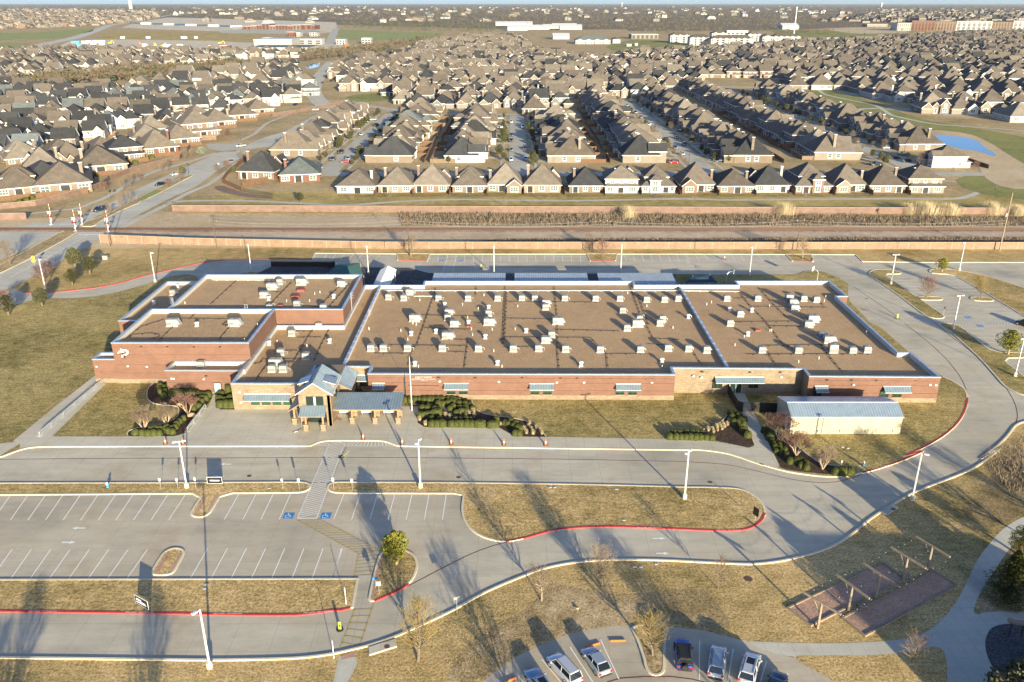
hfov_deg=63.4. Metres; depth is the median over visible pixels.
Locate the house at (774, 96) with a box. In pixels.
[767,85,806,102]
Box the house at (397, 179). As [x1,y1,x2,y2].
[377,165,417,192]
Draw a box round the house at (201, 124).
[171,110,220,135]
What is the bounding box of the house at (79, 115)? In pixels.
[72,110,95,122]
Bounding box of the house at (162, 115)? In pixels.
[153,107,175,122]
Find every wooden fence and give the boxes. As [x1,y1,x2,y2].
[0,192,44,200]
[39,188,88,196]
[92,169,124,175]
[126,157,148,162]
[145,149,181,156]
[177,141,201,146]
[217,124,236,127]
[222,156,246,190]
[236,117,257,121]
[242,177,268,186]
[258,111,275,114]
[416,153,427,161]
[417,147,429,153]
[422,142,432,148]
[430,154,454,162]
[433,123,442,128]
[433,147,444,154]
[436,141,446,146]
[521,111,534,114]
[581,154,605,162]
[582,131,590,138]
[590,127,603,134]
[599,141,607,149]
[604,147,611,152]
[606,153,617,161]
[717,111,726,115]
[729,118,736,123]
[738,122,755,128]
[743,126,756,132]
[753,130,760,136]
[761,135,777,142]
[769,139,794,147]
[772,153,783,162]
[781,144,794,152]
[789,187,795,194]
[791,150,813,159]
[866,187,873,194]
[967,158,988,167]
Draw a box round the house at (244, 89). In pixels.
[238,85,251,93]
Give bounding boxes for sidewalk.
[0,162,236,290]
[0,395,778,467]
[14,376,105,443]
[26,153,215,214]
[239,111,321,140]
[320,114,379,163]
[347,134,382,168]
[500,116,505,165]
[527,116,536,168]
[635,100,722,168]
[640,123,686,166]
[727,88,931,168]
[734,393,753,412]
[862,153,894,167]
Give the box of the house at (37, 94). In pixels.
[27,93,46,98]
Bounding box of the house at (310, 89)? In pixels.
[301,82,319,95]
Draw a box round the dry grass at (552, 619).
[435,578,751,671]
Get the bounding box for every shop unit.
[243,25,250,29]
[262,20,275,29]
[269,25,275,29]
[275,24,287,29]
[282,24,293,29]
[293,24,299,29]
[300,24,316,29]
[312,24,319,29]
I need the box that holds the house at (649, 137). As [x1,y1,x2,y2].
[611,128,666,152]
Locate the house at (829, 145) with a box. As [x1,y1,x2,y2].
[802,131,862,159]
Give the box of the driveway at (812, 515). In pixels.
[0,253,1023,657]
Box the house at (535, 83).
[526,81,542,88]
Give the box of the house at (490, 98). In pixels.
[478,91,501,107]
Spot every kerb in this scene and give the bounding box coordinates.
[0,231,76,272]
[0,260,967,615]
[0,376,967,476]
[0,421,1023,660]
[0,481,310,517]
[0,578,358,608]
[25,253,1023,292]
[81,198,140,226]
[127,383,839,466]
[138,174,193,200]
[151,547,184,575]
[327,481,765,541]
[368,550,417,601]
[586,253,617,260]
[631,624,667,675]
[869,269,944,318]
[917,296,942,300]
[929,269,1023,315]
[938,323,1023,394]
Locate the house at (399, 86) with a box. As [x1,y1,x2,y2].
[392,81,411,97]
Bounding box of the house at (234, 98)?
[223,93,241,103]
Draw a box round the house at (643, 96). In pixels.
[640,85,661,101]
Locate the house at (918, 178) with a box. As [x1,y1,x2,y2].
[892,164,945,192]
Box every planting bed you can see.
[128,383,211,435]
[214,186,272,198]
[405,399,544,436]
[406,403,419,405]
[442,407,454,415]
[682,415,753,447]
[768,429,837,473]
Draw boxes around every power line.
[217,221,394,223]
[217,224,395,226]
[419,224,601,226]
[420,221,599,223]
[605,223,799,226]
[607,221,786,223]
[801,223,1004,226]
[815,220,1005,223]
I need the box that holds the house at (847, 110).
[821,103,873,125]
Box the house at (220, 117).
[203,108,236,124]
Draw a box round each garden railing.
[338,193,374,195]
[377,193,412,195]
[413,193,449,195]
[451,193,486,195]
[487,193,523,195]
[524,193,560,195]
[568,193,604,195]
[604,193,640,195]
[641,193,676,195]
[680,193,716,195]
[717,193,753,195]
[754,193,788,195]
[794,193,830,195]
[833,193,869,195]
[870,193,905,195]
[907,193,944,195]
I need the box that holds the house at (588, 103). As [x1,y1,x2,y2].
[584,92,619,111]
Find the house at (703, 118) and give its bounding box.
[681,112,728,133]
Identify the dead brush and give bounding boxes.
[157,210,399,217]
[463,234,1023,241]
[983,437,1023,491]
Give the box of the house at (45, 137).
[28,129,49,144]
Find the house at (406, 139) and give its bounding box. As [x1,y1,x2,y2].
[374,130,416,151]
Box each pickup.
[235,143,245,147]
[869,161,882,165]
[897,151,909,155]
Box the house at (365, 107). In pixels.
[345,98,368,116]
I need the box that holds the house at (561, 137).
[539,129,587,155]
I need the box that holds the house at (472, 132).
[447,123,491,146]
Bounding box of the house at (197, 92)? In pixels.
[189,90,205,96]
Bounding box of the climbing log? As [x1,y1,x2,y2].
[1007,617,1023,636]
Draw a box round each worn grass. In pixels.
[448,584,729,681]
[963,450,1023,527]
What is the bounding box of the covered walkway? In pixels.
[373,266,395,284]
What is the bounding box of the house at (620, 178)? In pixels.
[601,164,639,192]
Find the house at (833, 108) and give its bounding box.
[819,102,843,117]
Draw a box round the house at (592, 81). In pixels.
[586,78,603,87]
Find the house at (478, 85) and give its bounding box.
[467,81,483,91]
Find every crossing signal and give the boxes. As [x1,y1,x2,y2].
[47,204,52,224]
[71,213,76,230]
[78,204,83,224]
[104,210,109,231]
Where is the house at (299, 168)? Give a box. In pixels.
[278,155,322,182]
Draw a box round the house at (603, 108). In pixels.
[590,101,630,121]
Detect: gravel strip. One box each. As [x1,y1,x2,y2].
[155,552,168,571]
[168,552,181,572]
[194,495,207,512]
[207,494,218,510]
[371,554,382,598]
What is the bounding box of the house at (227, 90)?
[218,86,233,94]
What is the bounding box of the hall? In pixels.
[629,33,657,38]
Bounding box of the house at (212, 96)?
[207,92,219,106]
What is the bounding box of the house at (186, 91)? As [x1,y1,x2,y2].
[183,86,195,94]
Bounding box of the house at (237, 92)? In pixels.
[230,89,245,103]
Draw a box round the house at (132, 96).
[122,94,140,102]
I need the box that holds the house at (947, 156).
[917,145,972,167]
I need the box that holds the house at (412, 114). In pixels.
[385,110,433,130]
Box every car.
[92,205,106,211]
[154,181,166,185]
[524,666,549,681]
[546,651,583,681]
[581,645,612,677]
[668,159,678,163]
[673,638,692,671]
[706,644,728,680]
[737,651,761,681]
[767,669,787,681]
[901,158,911,161]
[1014,319,1023,325]
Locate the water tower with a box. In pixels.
[128,0,132,8]
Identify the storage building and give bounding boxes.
[495,21,532,25]
[507,25,527,30]
[527,25,549,29]
[543,24,558,28]
[559,24,581,29]
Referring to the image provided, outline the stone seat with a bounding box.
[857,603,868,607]
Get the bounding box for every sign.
[134,594,149,611]
[206,477,222,484]
[336,622,343,631]
[753,506,758,519]
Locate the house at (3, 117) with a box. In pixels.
[0,111,19,124]
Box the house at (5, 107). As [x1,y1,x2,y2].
[0,104,11,111]
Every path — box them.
[176,192,979,204]
[333,656,356,681]
[748,517,1023,681]
[817,90,1023,130]
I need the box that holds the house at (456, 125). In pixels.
[451,116,493,130]
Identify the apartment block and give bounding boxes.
[668,32,689,42]
[687,34,709,44]
[708,35,753,44]
[710,30,726,36]
[724,30,748,34]
[745,31,760,40]
[759,34,773,41]
[771,33,800,40]
[890,22,911,30]
[905,20,934,30]
[934,21,956,30]
[955,21,992,30]
[992,21,1012,28]
[1006,20,1023,29]
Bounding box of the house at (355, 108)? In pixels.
[338,101,364,121]
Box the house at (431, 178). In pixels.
[413,164,452,192]
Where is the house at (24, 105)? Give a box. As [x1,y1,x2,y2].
[12,102,36,107]
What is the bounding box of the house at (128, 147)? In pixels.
[102,134,144,158]
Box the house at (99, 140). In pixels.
[77,136,115,148]
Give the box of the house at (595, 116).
[592,105,635,122]
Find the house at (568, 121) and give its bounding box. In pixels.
[540,118,585,137]
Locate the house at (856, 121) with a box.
[851,112,887,133]
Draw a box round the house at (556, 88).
[548,84,568,97]
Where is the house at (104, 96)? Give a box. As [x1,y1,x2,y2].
[101,94,120,102]
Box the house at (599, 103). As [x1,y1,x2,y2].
[587,98,625,115]
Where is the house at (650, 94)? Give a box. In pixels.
[647,87,666,104]
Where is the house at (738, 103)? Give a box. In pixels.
[726,96,762,116]
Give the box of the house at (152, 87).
[142,84,159,91]
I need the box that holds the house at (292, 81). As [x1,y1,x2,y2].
[285,80,301,93]
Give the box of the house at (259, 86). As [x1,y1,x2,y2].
[251,83,267,90]
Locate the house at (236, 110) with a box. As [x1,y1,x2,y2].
[221,102,257,118]
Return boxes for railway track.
[0,228,1023,231]
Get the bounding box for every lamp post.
[38,259,46,288]
[150,252,156,281]
[172,439,188,487]
[191,609,212,669]
[415,438,422,487]
[682,448,692,499]
[748,246,752,275]
[889,254,899,283]
[910,452,929,500]
[951,295,964,328]
[958,242,965,270]
[1013,338,1023,376]
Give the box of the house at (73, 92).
[68,88,88,97]
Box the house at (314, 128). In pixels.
[297,122,337,141]
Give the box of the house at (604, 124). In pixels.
[599,112,622,131]
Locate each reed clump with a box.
[619,204,639,219]
[772,201,799,215]
[901,202,919,214]
[912,199,946,216]
[940,203,967,215]
[982,200,1005,214]
[1006,203,1023,216]
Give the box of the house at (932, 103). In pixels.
[911,92,950,113]
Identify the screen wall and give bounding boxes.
[99,234,384,248]
[385,241,1023,248]
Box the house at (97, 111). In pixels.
[84,108,104,113]
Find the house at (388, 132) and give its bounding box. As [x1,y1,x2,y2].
[375,124,422,146]
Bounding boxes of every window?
[0,189,8,195]
[40,186,49,191]
[78,183,89,189]
[114,165,122,169]
[146,149,153,153]
[251,402,259,405]
[252,172,257,177]
[262,402,270,405]
[263,172,270,177]
[272,402,281,405]
[281,176,289,180]
[283,398,291,405]
[305,396,323,405]
[309,175,315,179]
[340,187,346,191]
[359,382,368,386]
[366,187,373,191]
[403,186,409,190]
[439,186,445,190]
[446,391,455,394]
[455,186,461,190]
[459,391,467,394]
[478,186,483,190]
[489,185,495,189]
[510,187,517,191]
[530,390,539,394]
[539,186,544,190]
[543,390,551,394]
[550,186,557,190]
[593,186,599,190]
[607,187,612,191]
[615,391,623,394]
[628,187,635,191]
[628,391,636,394]
[652,186,657,191]
[685,187,693,191]
[707,185,713,189]
[712,382,722,388]
[721,187,727,191]
[746,187,752,191]
[748,384,757,388]
[757,186,763,190]
[812,391,821,395]
[815,186,820,191]
[839,187,847,191]
[858,185,864,189]
[873,186,880,190]
[880,391,888,397]
[892,393,901,397]
[933,187,940,191]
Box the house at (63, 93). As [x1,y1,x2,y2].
[49,90,67,97]
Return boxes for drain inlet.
[368,639,396,655]
[880,503,897,514]
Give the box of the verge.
[346,93,392,101]
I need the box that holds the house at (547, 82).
[545,80,563,87]
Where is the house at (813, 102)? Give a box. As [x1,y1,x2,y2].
[800,95,826,115]
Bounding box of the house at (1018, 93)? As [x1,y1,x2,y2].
[1003,91,1023,98]
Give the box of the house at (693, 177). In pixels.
[672,162,715,192]
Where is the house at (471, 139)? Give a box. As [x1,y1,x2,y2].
[444,128,490,152]
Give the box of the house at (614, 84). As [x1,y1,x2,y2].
[605,82,623,90]
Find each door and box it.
[82,137,91,141]
[213,382,221,393]
[729,384,742,392]
[893,143,899,150]
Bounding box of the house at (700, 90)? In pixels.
[693,83,720,98]
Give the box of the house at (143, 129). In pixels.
[126,123,160,139]
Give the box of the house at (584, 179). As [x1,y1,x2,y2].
[566,166,603,192]
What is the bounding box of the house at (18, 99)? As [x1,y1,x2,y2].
[14,96,36,104]
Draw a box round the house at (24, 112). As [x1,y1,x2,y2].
[11,107,33,116]
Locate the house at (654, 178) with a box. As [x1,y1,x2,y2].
[638,164,676,192]
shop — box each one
[208,45,231,48]
[287,31,296,36]
[296,32,302,36]
[300,38,324,43]
[309,32,319,35]
[336,39,347,43]
[361,37,372,43]
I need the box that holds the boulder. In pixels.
[187,412,195,416]
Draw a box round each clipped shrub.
[131,429,138,435]
[138,429,143,435]
[143,429,149,436]
[150,429,155,436]
[156,429,162,435]
[160,392,166,397]
[164,427,170,433]
[168,389,174,396]
[169,428,175,434]
[181,415,187,420]
[188,388,194,395]
[190,405,196,411]
[193,390,199,396]
[195,402,202,409]
[197,398,205,404]
[202,395,208,400]
[206,391,211,397]
[215,395,222,401]
[216,400,222,407]
[217,390,224,396]
[222,400,227,408]
[225,384,231,395]
[227,399,233,408]
[402,396,407,402]
[416,411,425,417]
[419,404,423,410]
[420,396,425,402]
[423,404,430,410]
[424,410,432,416]
[426,396,430,402]
[428,415,434,420]
[428,420,433,427]
[432,408,442,415]
[434,420,439,427]
[435,400,440,405]
[439,419,446,427]
[445,400,451,406]
[447,405,453,411]
[447,420,453,427]
[453,409,458,414]
[454,420,458,427]
[458,419,463,427]
[463,419,469,427]
[469,420,473,427]
[474,419,486,427]
[486,419,499,428]
[505,421,510,426]
[510,422,515,428]
[511,429,516,436]
[516,430,522,436]
[666,432,672,439]
[673,433,678,440]
[679,433,683,439]
[683,433,688,440]
[688,433,693,440]
[694,433,698,440]
[699,433,703,440]
[704,434,708,440]
[709,434,715,440]
[727,409,734,415]
[728,413,735,418]
[730,418,735,424]
[735,411,742,416]
[736,418,742,425]
[739,425,747,433]
[740,420,746,425]
[743,430,751,438]
[761,425,769,433]
[764,429,772,436]
[765,431,775,440]
[773,448,778,453]
[779,448,784,454]
[783,451,789,457]
[786,457,793,464]
[793,456,799,464]
[797,461,803,467]
[802,463,809,470]
[830,467,839,475]
[839,466,847,476]
[847,466,854,476]
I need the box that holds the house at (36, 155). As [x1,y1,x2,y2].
[21,147,58,166]
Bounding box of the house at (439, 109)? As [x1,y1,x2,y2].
[400,97,443,115]
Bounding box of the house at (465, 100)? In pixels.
[455,92,477,107]
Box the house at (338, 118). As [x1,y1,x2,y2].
[309,110,348,134]
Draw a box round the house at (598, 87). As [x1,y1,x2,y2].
[578,85,611,101]
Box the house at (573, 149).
[545,136,595,162]
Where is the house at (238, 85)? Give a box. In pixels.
[232,82,248,89]
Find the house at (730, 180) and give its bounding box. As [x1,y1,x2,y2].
[708,168,756,192]
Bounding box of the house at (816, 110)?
[806,99,836,117]
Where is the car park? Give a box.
[219,29,323,33]
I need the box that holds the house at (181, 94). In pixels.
[176,91,187,96]
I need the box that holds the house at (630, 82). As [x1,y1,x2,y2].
[627,78,645,86]
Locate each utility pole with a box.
[101,213,110,246]
[209,220,217,250]
[404,218,410,254]
[796,219,804,250]
[999,192,1012,250]
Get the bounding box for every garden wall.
[0,144,189,208]
[200,132,227,139]
[272,101,343,116]
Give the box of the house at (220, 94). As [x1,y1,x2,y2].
[208,90,227,97]
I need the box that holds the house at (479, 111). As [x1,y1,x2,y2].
[453,107,497,125]
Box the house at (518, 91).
[503,87,523,96]
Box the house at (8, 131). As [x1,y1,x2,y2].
[0,128,20,139]
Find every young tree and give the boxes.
[480,485,494,512]
[708,551,731,588]
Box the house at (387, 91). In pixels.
[381,84,392,95]
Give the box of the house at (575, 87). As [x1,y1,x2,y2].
[565,81,584,98]
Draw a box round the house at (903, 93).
[884,85,915,102]
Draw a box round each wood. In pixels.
[0,5,1023,27]
[0,57,250,83]
[7,9,159,28]
[298,33,454,59]
[341,20,496,30]
[628,26,832,33]
[755,20,946,41]
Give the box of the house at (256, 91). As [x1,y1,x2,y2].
[247,88,260,94]
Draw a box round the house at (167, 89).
[161,86,170,92]
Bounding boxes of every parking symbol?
[283,513,294,517]
[320,513,331,517]
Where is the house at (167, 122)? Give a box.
[163,111,184,126]
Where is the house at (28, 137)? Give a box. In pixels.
[11,133,43,148]
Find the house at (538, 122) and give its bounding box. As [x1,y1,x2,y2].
[534,114,581,130]
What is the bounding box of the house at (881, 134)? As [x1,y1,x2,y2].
[874,120,914,141]
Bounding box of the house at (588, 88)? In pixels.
[585,83,604,90]
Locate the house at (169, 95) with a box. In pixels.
[162,93,179,108]
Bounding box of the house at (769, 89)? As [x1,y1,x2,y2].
[764,84,785,97]
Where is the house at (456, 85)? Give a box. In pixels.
[446,79,463,95]
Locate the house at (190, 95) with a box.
[188,93,199,105]
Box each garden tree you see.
[347,131,352,139]
[501,134,506,142]
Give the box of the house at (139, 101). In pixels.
[129,99,150,110]
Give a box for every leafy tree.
[380,530,409,564]
[935,258,950,271]
[995,329,1023,354]
[1008,524,1023,553]
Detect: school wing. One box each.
[574,35,609,43]
[611,37,619,42]
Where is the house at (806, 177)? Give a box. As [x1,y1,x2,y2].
[782,162,832,192]
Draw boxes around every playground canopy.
[432,273,505,280]
[514,273,587,280]
[597,273,676,283]
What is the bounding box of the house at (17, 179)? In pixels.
[0,164,36,195]
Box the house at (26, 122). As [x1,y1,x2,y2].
[7,117,34,127]
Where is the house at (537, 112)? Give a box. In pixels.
[535,105,566,114]
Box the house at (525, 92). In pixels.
[523,85,538,95]
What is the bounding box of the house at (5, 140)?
[0,134,10,150]
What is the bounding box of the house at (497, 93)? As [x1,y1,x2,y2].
[481,87,503,103]
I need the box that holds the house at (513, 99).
[501,90,523,107]
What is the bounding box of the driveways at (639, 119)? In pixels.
[86,108,918,164]
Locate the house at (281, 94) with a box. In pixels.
[264,86,282,102]
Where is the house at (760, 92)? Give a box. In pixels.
[755,83,780,96]
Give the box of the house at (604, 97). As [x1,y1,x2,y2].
[588,95,618,108]
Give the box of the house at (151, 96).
[142,94,156,99]
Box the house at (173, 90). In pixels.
[166,87,181,92]
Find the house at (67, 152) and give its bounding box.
[52,141,83,163]
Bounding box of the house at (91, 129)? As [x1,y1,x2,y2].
[81,120,108,141]
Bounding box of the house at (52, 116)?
[47,110,71,122]
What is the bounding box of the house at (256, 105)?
[242,98,274,112]
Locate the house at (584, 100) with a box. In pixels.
[581,90,609,105]
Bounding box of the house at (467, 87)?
[458,85,474,95]
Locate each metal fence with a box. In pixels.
[271,260,334,266]
[727,384,743,411]
[751,402,777,411]
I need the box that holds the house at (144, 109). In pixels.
[133,104,154,117]
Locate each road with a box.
[0,101,364,287]
[0,152,236,259]
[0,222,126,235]
[36,13,185,45]
[307,62,334,108]
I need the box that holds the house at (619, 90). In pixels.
[606,83,628,98]
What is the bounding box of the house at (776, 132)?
[770,118,802,138]
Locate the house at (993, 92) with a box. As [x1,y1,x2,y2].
[973,89,1002,100]
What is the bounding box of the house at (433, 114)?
[399,104,438,122]
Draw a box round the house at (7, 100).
[0,97,13,105]
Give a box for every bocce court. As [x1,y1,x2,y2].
[787,561,905,626]
[842,570,957,636]
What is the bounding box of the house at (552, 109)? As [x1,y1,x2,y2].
[538,105,575,117]
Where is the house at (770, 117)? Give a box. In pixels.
[755,110,794,129]
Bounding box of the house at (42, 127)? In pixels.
[24,122,52,134]
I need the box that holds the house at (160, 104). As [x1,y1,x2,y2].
[151,100,170,111]
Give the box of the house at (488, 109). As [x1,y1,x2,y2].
[463,103,496,114]
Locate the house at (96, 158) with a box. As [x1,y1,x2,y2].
[73,144,128,171]
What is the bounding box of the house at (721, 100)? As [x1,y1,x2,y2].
[715,93,733,109]
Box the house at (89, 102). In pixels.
[84,98,106,108]
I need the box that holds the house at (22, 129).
[5,124,26,132]
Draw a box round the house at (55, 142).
[39,138,78,152]
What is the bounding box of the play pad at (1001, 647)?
[985,623,1023,681]
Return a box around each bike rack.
[37,423,52,436]
[51,413,64,425]
[62,404,74,416]
[73,395,84,406]
[84,387,96,397]
[93,378,104,389]
[186,420,194,431]
[191,412,200,423]
[197,404,207,415]
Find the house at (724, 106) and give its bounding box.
[719,93,751,110]
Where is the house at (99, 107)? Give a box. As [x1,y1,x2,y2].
[87,103,106,111]
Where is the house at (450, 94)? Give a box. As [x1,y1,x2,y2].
[440,89,458,103]
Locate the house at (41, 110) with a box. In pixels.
[34,107,57,116]
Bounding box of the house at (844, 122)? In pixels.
[835,111,871,129]
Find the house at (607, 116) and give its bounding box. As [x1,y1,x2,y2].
[596,109,634,129]
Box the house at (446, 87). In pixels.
[436,84,457,96]
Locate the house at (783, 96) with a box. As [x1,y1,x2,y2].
[778,88,802,105]
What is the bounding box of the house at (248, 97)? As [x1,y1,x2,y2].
[242,91,261,103]
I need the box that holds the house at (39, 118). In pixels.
[27,112,46,123]
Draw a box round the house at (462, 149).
[444,135,488,162]
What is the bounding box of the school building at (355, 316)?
[92,274,940,430]
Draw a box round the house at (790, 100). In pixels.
[784,91,805,108]
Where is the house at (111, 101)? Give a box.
[107,97,129,107]
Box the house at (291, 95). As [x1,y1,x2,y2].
[282,87,301,102]
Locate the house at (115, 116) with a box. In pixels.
[102,110,119,128]
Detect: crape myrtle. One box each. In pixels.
[128,404,153,429]
[153,401,175,423]
[169,392,198,413]
[762,410,799,438]
[778,428,813,455]
[811,445,837,468]
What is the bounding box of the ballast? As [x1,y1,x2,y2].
[133,232,1023,237]
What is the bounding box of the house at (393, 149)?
[364,135,416,162]
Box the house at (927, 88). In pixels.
[914,85,936,93]
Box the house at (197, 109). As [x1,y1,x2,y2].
[181,105,206,113]
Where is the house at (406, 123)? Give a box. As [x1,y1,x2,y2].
[402,120,423,139]
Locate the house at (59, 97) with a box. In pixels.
[56,95,64,101]
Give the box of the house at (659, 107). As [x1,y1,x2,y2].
[655,94,697,113]
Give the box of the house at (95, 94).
[90,92,107,97]
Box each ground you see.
[0,22,1023,217]
[0,212,1023,247]
[60,39,368,53]
[123,17,336,32]
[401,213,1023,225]
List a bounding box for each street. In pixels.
[207,142,246,150]
[321,114,394,175]
[322,157,352,171]
[325,28,338,43]
[335,172,983,175]
[369,105,399,111]
[387,113,643,115]
[509,116,527,175]
[577,86,753,101]
[621,100,718,174]
[732,93,940,175]
[833,91,859,94]
[886,107,963,115]
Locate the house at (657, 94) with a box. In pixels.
[650,88,680,107]
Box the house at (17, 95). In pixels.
[8,94,26,96]
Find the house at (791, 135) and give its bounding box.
[777,122,825,143]
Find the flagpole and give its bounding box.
[409,356,412,410]
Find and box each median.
[0,231,75,271]
[82,198,138,225]
[139,189,160,200]
[140,174,192,200]
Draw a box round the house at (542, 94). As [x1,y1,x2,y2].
[528,88,548,107]
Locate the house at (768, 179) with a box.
[744,165,790,192]
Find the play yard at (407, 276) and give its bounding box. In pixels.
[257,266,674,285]
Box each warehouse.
[250,45,317,51]
[253,38,300,45]
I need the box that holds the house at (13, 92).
[6,90,26,96]
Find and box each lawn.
[0,248,1023,681]
[0,271,965,475]
[0,483,308,515]
[0,579,355,612]
[153,549,181,573]
[171,191,1023,215]
[329,483,763,539]
[371,552,415,598]
[398,253,429,259]
[587,253,616,259]
[634,626,664,672]
[787,254,812,260]
[804,89,1023,198]
[870,269,942,317]
[919,297,941,299]
[930,269,1023,314]
[940,323,1023,393]
[972,297,991,300]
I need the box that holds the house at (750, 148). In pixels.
[719,133,773,162]
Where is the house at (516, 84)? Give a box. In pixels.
[512,81,525,90]
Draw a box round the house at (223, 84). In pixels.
[216,83,231,90]
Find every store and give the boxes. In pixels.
[232,26,242,28]
[862,24,887,26]
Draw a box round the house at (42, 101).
[37,96,58,106]
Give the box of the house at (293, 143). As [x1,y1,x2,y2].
[269,130,325,156]
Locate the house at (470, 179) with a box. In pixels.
[451,166,487,192]
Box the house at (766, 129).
[761,118,791,136]
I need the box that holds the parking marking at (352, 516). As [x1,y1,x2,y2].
[0,254,1022,681]
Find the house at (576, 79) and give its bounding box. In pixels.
[567,78,584,88]
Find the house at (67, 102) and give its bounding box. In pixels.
[62,98,83,109]
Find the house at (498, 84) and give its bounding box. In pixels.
[490,80,506,89]
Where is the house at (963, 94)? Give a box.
[949,91,973,101]
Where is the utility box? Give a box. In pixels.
[102,255,108,259]
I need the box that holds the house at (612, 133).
[606,121,647,140]
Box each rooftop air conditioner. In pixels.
[165,317,181,326]
[169,289,178,295]
[196,360,206,368]
[228,317,243,326]
[259,290,270,297]
[266,282,279,289]
[267,364,278,372]
[268,357,284,366]
[276,278,285,284]
[276,347,287,355]
[279,363,288,372]
[288,328,297,336]
[293,300,302,306]
[296,277,308,284]
[301,351,312,359]
[320,303,326,307]
[337,279,347,286]
[367,343,376,351]
[379,343,389,351]
[385,293,393,299]
[400,294,408,300]
[403,343,413,351]
[406,288,415,294]
[409,313,422,321]
[435,294,443,300]
[438,343,448,351]
[441,330,455,339]
[444,308,454,314]
[444,313,451,320]
[450,319,460,326]
[465,294,471,300]
[475,343,484,351]
[483,317,496,325]
[485,309,491,316]
[494,294,502,300]
[509,344,516,351]
[518,294,526,300]
[531,294,539,300]
[535,343,544,351]
[541,335,551,343]
[542,298,551,305]
[542,303,550,309]
[548,330,555,337]
[552,316,564,324]
[561,294,569,300]
[561,344,569,352]
[592,294,598,300]
[596,344,605,352]
[616,294,624,300]
[619,306,627,313]
[623,323,631,330]
[631,318,644,326]
[636,344,645,352]
[643,295,649,301]
[655,318,664,325]
[659,314,667,321]
[660,295,667,301]
[663,343,672,351]
[674,294,682,300]
[684,343,693,351]
[702,345,710,352]
[722,294,729,300]
[725,318,734,325]
[735,309,744,316]
[753,294,760,300]
[757,345,766,353]
[784,293,793,302]
[788,298,798,304]
[789,303,800,310]
[793,345,802,353]
[799,294,807,301]
[802,320,814,327]
[806,314,820,322]
[811,295,819,302]
[816,331,827,338]
[821,334,837,343]
[826,343,838,353]
[847,345,856,353]
[861,345,871,352]
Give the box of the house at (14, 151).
[0,139,35,165]
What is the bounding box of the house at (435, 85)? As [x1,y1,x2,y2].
[430,82,441,95]
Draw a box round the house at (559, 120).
[539,116,579,135]
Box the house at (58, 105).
[43,100,62,109]
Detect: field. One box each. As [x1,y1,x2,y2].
[0,28,93,39]
[0,43,29,47]
[94,32,265,40]
[338,30,443,39]
[442,29,627,37]
[606,40,696,50]
[770,29,897,37]
[822,27,906,33]
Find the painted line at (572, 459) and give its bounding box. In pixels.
[0,267,1017,681]
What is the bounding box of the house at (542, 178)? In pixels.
[522,163,561,192]
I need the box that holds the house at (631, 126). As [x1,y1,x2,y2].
[607,122,650,146]
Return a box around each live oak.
[0,295,15,314]
[32,287,47,305]
[63,269,77,284]
[64,247,81,268]
[81,255,95,273]
[179,166,185,174]
[230,165,236,172]
[296,192,303,202]
[336,135,343,142]
[336,140,341,148]
[355,120,361,129]
[356,145,363,155]
[495,144,503,156]
[500,127,506,135]
[501,152,506,158]
[528,113,533,120]
[528,126,534,133]
[531,153,538,164]
[689,135,694,142]
[870,149,875,156]
[878,152,884,160]
[882,154,890,164]
[983,657,1023,681]
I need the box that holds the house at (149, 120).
[132,115,166,129]
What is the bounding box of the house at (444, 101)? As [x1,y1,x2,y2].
[430,94,453,108]
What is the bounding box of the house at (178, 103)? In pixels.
[171,96,189,111]
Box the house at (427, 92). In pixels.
[416,86,434,102]
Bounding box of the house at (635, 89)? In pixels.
[627,82,648,98]
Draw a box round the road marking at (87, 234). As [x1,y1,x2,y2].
[16,197,136,273]
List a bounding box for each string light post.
[803,591,841,628]
[836,574,869,611]
[863,562,897,598]
[890,546,926,581]
[915,535,950,570]
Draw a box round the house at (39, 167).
[26,160,51,176]
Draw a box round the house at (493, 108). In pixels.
[461,101,495,113]
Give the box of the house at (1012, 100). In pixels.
[1002,94,1023,105]
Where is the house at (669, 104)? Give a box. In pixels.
[663,98,692,107]
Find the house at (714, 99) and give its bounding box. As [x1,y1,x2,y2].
[708,91,727,107]
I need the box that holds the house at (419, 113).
[413,110,424,116]
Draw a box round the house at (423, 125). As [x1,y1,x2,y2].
[383,115,430,138]
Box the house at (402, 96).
[392,88,414,103]
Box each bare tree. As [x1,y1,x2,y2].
[0,238,16,264]
[0,286,11,301]
[30,263,50,283]
[40,259,53,273]
[115,178,124,190]
[115,195,124,207]
[125,174,134,183]
[181,148,187,159]
[391,589,444,661]
[403,235,419,256]
[524,557,555,600]
[582,539,617,587]
[596,240,610,253]
[631,603,672,655]
[795,236,810,257]
[897,624,932,662]
[916,151,926,163]
[918,274,940,296]
[974,273,990,297]
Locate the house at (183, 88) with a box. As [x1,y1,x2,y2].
[180,84,196,91]
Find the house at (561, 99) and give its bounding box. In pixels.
[549,91,573,107]
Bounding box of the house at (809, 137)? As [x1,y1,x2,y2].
[794,127,823,152]
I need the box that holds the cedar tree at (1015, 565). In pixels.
[982,549,1023,612]
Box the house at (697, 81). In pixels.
[684,79,702,93]
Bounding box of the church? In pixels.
[552,33,569,38]
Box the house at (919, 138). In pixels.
[884,126,944,150]
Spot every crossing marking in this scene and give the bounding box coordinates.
[297,441,344,517]
[297,518,380,552]
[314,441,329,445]
[339,603,374,647]
[345,441,390,445]
[353,551,381,577]
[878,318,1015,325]
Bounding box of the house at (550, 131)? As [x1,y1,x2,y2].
[540,124,588,144]
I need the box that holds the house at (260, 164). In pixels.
[236,150,289,179]

